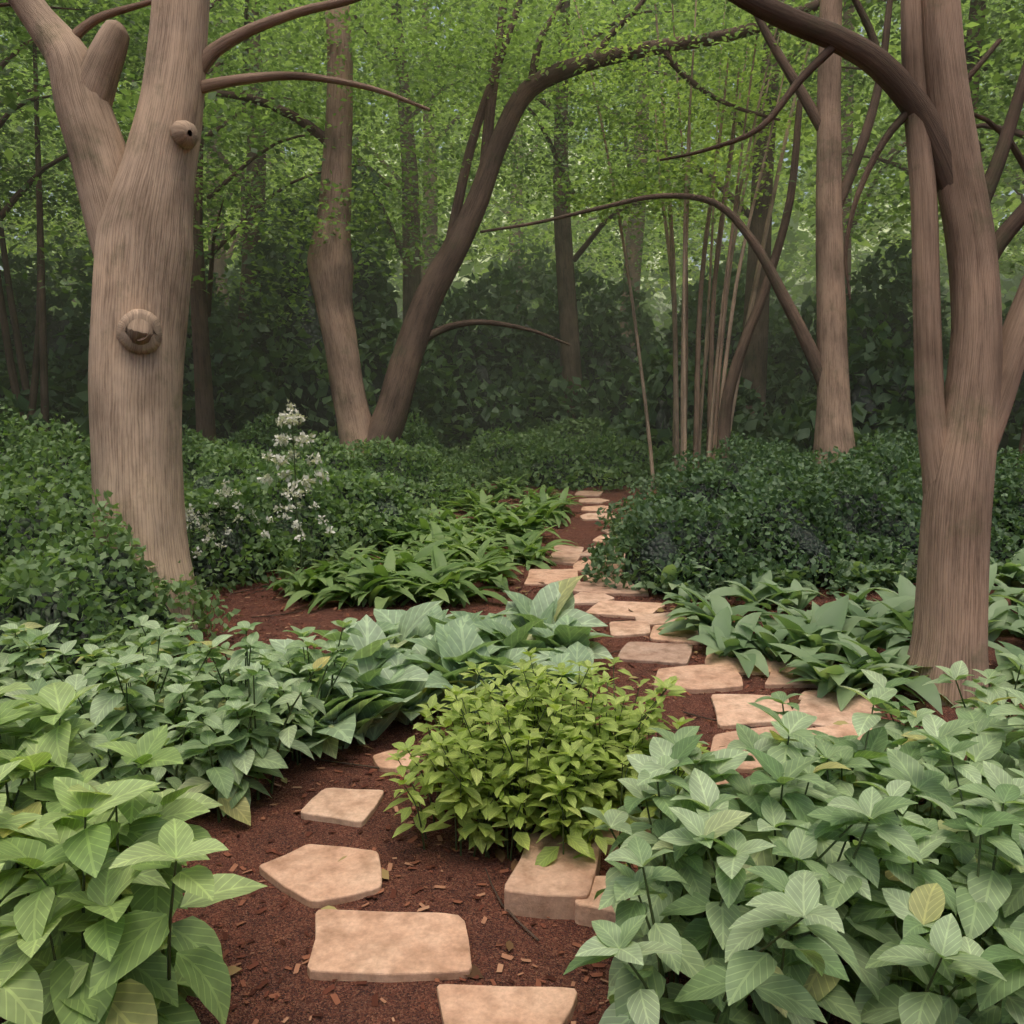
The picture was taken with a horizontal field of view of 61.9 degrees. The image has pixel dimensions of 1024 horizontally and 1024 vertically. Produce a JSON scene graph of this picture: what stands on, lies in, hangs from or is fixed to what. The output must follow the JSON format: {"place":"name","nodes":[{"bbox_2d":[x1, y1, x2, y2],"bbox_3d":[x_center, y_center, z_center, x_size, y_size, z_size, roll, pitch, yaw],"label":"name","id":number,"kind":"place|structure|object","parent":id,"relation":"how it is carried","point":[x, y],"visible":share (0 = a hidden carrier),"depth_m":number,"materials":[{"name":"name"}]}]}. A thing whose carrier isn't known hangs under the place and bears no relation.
{"place":"outdoors","nodes":[
{"label":"outdoors","id":0,"kind":"place"},
{"bbox_2d":[201,575,613,749],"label":"hosta plants","id":1,"kind":"object","parent":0,"point":[410,659],"visible":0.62,"depth_m":4.20,"materials":[{"name":"green plant"}]},
{"bbox_2d":[0,481,1023,1023],"bbox_3d":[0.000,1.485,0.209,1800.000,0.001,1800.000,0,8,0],"label":"ground","id":2,"kind":"structure","parent":0,"point":[284,827],"depth_m":2.76,"materials":[{"name":"brown soil"}]},
{"bbox_2d":[0,5,137,257],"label":"tree","id":3,"kind":"object","parent":2,"relation":"on","point":[17,65],"visible":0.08,"depth_m":26.21,"materials":[{"name":"green plant"}]},
{"bbox_2d":[0,0,138,240],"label":"tree","id":4,"kind":"object","parent":2,"relation":"on","point":[7,153],"visible":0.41,"depth_m":10.60,"materials":[{"name":"green plant"}]},
{"bbox_2d":[0,3,222,273],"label":"tree","id":5,"kind":"object","parent":2,"relation":"on","point":[45,138],"visible":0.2,"depth_m":20.61,"materials":[{"name":"green plant"}]},
{"bbox_2d":[0,404,240,705],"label":"shrub","id":6,"kind":"object","parent":2,"relation":"on","point":[68,573],"visible":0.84,"depth_m":4.85,"materials":[{"name":"green plant"}]},
{"bbox_2d":[0,9,242,315],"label":"tree","id":7,"kind":"object","parent":2,"relation":"on","point":[78,246],"visible":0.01,"depth_m":35.40,"materials":[{"name":"green plant"}]},
{"bbox_2d":[0,682,266,1023],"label":"plant","id":8,"kind":"object","parent":2,"relation":"on","point":[122,977],"visible":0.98,"depth_m":1.76,"materials":[{"name":"green plant"}]},
{"bbox_2d":[0,0,278,247],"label":"tree","id":9,"kind":"object","parent":2,"relation":"on","point":[15,197],"visible":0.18,"depth_m":14.82,"materials":[{"name":"green plant"}]},
{"bbox_2d":[0,0,318,450],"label":"dark tree stems","id":10,"kind":"object","parent":2,"relation":"on","point":[40,361],"visible":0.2,"depth_m":15.13,"materials":[{"name":"plant"}]},
{"bbox_2d":[0,615,364,825],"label":"plant","id":11,"kind":"object","parent":2,"relation":"on","point":[109,716],"visible":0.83,"depth_m":3.19,"materials":[{"name":"green plant"}]},
{"bbox_2d":[7,0,429,634],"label":"tree","id":12,"kind":"object","parent":2,"relation":"on","point":[135,192],"visible":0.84,"depth_m":5.33,"materials":[{"name":"brown plant"}]},
{"bbox_2d":[0,0,440,451],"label":"tree","id":13,"kind":"object","parent":2,"relation":"on","point":[200,302],"visible":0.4,"depth_m":12.99,"materials":[{"name":"green plant"}]},
{"bbox_2d":[0,0,440,305],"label":"tree","id":14,"kind":"object","parent":2,"relation":"on","point":[220,264],"visible":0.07,"depth_m":26.08,"materials":[{"name":"green plant"}]},
{"bbox_2d":[19,0,457,282],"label":"tree","id":15,"kind":"object","parent":2,"relation":"on","point":[315,151],"visible":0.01,"depth_m":35.76,"materials":[{"name":"green plant"}]},
{"bbox_2d":[0,0,511,383],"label":"tree","id":16,"kind":"object","parent":2,"relation":"on","point":[260,163],"visible":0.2,"depth_m":17.80,"materials":[{"name":"green plant"}]},
{"bbox_2d":[185,399,334,571],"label":"flower stalks","id":17,"kind":"object","parent":2,"relation":"on","point":[282,439],"visible":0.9,"depth_m":6.91,"materials":[{"name":"white plant"}]},
{"bbox_2d":[54,410,491,592],"bbox_3d":[-3.047,-0.543,10.536,5.473,1.319,8.803,0,8,0],"label":"shrub","id":18,"kind":"object","parent":2,"relation":"on","point":[378,488],"visible":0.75,"depth_m":8.33,"materials":[{"name":"green plant"}]},
{"bbox_2d":[204,0,586,321],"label":"tree","id":19,"kind":"object","parent":2,"relation":"on","point":[411,283],"visible":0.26,"depth_m":20.93,"materials":[{"name":"green plant"}]},
{"bbox_2d":[203,0,620,285],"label":"tree","id":20,"kind":"object","parent":2,"relation":"on","point":[431,230],"visible":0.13,"depth_m":27.23,"materials":[{"name":"green plant"}]},
{"bbox_2d":[266,473,582,613],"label":"plants","id":21,"kind":"object","parent":2,"relation":"on","point":[446,559],"visible":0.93,"depth_m":6.96,"materials":[{"name":"green plant"}]},
{"bbox_2d":[128,0,865,457],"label":"tree","id":22,"kind":"object","parent":2,"relation":"on","point":[434,68],"depth_m":11.86,"materials":[{"name":"plant"}]},
{"bbox_2d":[0,626,1021,1023],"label":"plant stems","id":23,"kind":"object","parent":2,"relation":"on","point":[706,854],"visible":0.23,"depth_m":2.75,"materials":[{"name":"green plant"}]},
{"bbox_2d":[0,138,1023,467],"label":"understory shrub","id":24,"kind":"object","parent":2,"relation":"on","point":[480,378],"visible":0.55,"depth_m":17.93,"materials":[{"name":"green plant"}]},
{"bbox_2d":[0,0,1023,352],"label":"treeline","id":25,"kind":"object","parent":2,"relation":"on","point":[658,304],"visible":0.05,"depth_m":36.26,"materials":[{"name":"green plant"}]},
{"bbox_2d":[352,0,714,424],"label":"tree","id":26,"kind":"object","parent":2,"relation":"on","point":[570,355],"visible":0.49,"depth_m":18.80,"materials":[{"name":"green plant"}]},
{"bbox_2d":[351,0,724,308],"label":"tree","id":27,"kind":"object","parent":2,"relation":"on","point":[516,230],"visible":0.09,"depth_m":35.42,"materials":[{"name":"green plant"}]},
{"bbox_2d":[380,647,709,866],"bbox_3d":[0.157,0.794,3.013,1.192,0.569,0.969,0,8,0],"label":"yellow green bush","id":28,"kind":"object","parent":2,"relation":"on","point":[588,746],"visible":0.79,"depth_m":2.80,"materials":[{"name":"green plant"}]},
{"bbox_2d":[205,527,926,977],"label":"fallen leaves","id":29,"kind":"object","parent":2,"relation":"on","point":[501,855],"visible":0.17,"depth_m":3.43,"materials":[{"name":"brown plant"}]},
{"bbox_2d":[259,491,881,1023],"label":"stepping stones","id":30,"kind":"object","parent":2,"relation":"on","point":[377,947],"visible":0.56,"depth_m":2.60,"materials":[{"name":"beige stone"}]},
{"bbox_2d":[177,562,1021,1023],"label":"mulch chips","id":31,"kind":"object","parent":2,"relation":"on","point":[329,988],"visible":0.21,"depth_m":2.69,"materials":[{"name":"brown wood"}]},
{"bbox_2d":[443,414,777,491],"bbox_3d":[1.887,-1.309,16.750,7.280,1.173,8.279,0,8,0],"label":"shrub","id":32,"kind":"object","parent":2,"relation":"on","point":[574,459],"visible":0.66,"depth_m":14.22,"materials":[{"name":"green plant"}]},
{"bbox_2d":[408,0,874,349],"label":"tree","id":33,"kind":"object","parent":2,"relation":"on","point":[634,275],"visible":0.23,"depth_m":26.93,"materials":[{"name":"green plant"}]},
{"bbox_2d":[503,0,816,490],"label":"tree","id":34,"kind":"object","parent":2,"relation":"on","point":[714,400],"visible":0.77,"depth_m":12.74,"materials":[{"name":"green plant"}]},
{"bbox_2d":[480,0,892,473],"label":"tree","id":35,"kind":"object","parent":2,"relation":"on","point":[826,355],"visible":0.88,"depth_m":10.93,"materials":[{"name":"brown plant"}]},
{"bbox_2d":[523,1,941,281],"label":"tree","id":36,"kind":"object","parent":2,"relation":"on","point":[794,274],"visible":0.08,"depth_m":33.62,"materials":[{"name":"green plant"}]},
{"bbox_2d":[548,0,1023,424],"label":"tree","id":37,"kind":"object","parent":2,"relation":"on","point":[754,369],"visible":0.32,"depth_m":16.93,"materials":[{"name":"green plant"}]},
{"bbox_2d":[563,653,1023,1023],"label":"plant","id":38,"kind":"object","parent":2,"relation":"on","point":[863,939],"visible":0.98,"depth_m":1.92,"materials":[{"name":"green plant"}]},
{"bbox_2d":[577,0,1023,294],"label":"tree","id":39,"kind":"object","parent":2,"relation":"on","point":[846,159],"visible":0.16,"depth_m":22.73,"materials":[{"name":"green plant"}]},
{"bbox_2d":[580,427,1023,602],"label":"shrub","id":40,"kind":"object","parent":2,"relation":"on","point":[804,512],"visible":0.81,"depth_m":6.95,"materials":[{"name":"green plant"}]},
{"bbox_2d":[632,548,1023,714],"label":"hosta","id":41,"kind":"object","parent":2,"relation":"on","point":[853,633],"visible":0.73,"depth_m":4.94,"materials":[{"name":"green plant"}]},
{"bbox_2d":[660,0,1023,709],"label":"tree","id":42,"kind":"object","parent":2,"relation":"on","point":[962,416],"visible":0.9,"depth_m":4.23,"materials":[{"name":"brown plant"}]},
{"bbox_2d":[743,0,1023,253],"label":"tree","id":43,"kind":"object","parent":2,"relation":"on","point":[972,33],"visible":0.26,"depth_m":15.35,"materials":[{"name":"green plant"}]},
{"bbox_2d":[773,0,1023,464],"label":"tree","id":44,"kind":"object","parent":2,"relation":"on","point":[1015,151],"visible":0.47,"depth_m":11.99,"materials":[{"name":"green plant"}]},
{"bbox_2d":[853,0,1023,253],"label":"tree","id":45,"kind":"object","parent":2,"relation":"on","point":[900,204],"visible":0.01,"depth_m":38.58,"materials":[{"name":"green plant"}]},
{"bbox_2d":[858,0,1023,276],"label":"tree","id":46,"kind":"object","parent":2,"relation":"on","point":[1002,122],"visible":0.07,"depth_m":28.33,"materials":[{"name":"green plant"}]},
{"bbox_2d":[890,0,1023,278],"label":"tree","id":47,"kind":"object","parent":2,"relation":"on","point":[1010,161],"visible":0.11,"depth_m":23.44,"materials":[{"name":"green plant"}]},
{"bbox_2d":[986,0,1023,125],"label":"tree","id":48,"kind":"object","parent":2,"relation":"on","point":[1020,123],"visible":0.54,"depth_m":14.91,"materials":[{"name":"green plant"}]},
{"bbox_2d":[0,0,1023,269],"label":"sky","id":49,"kind":"structure","parent":0,"point":[786,159],"materials":[{"name":"green"}]}
]}

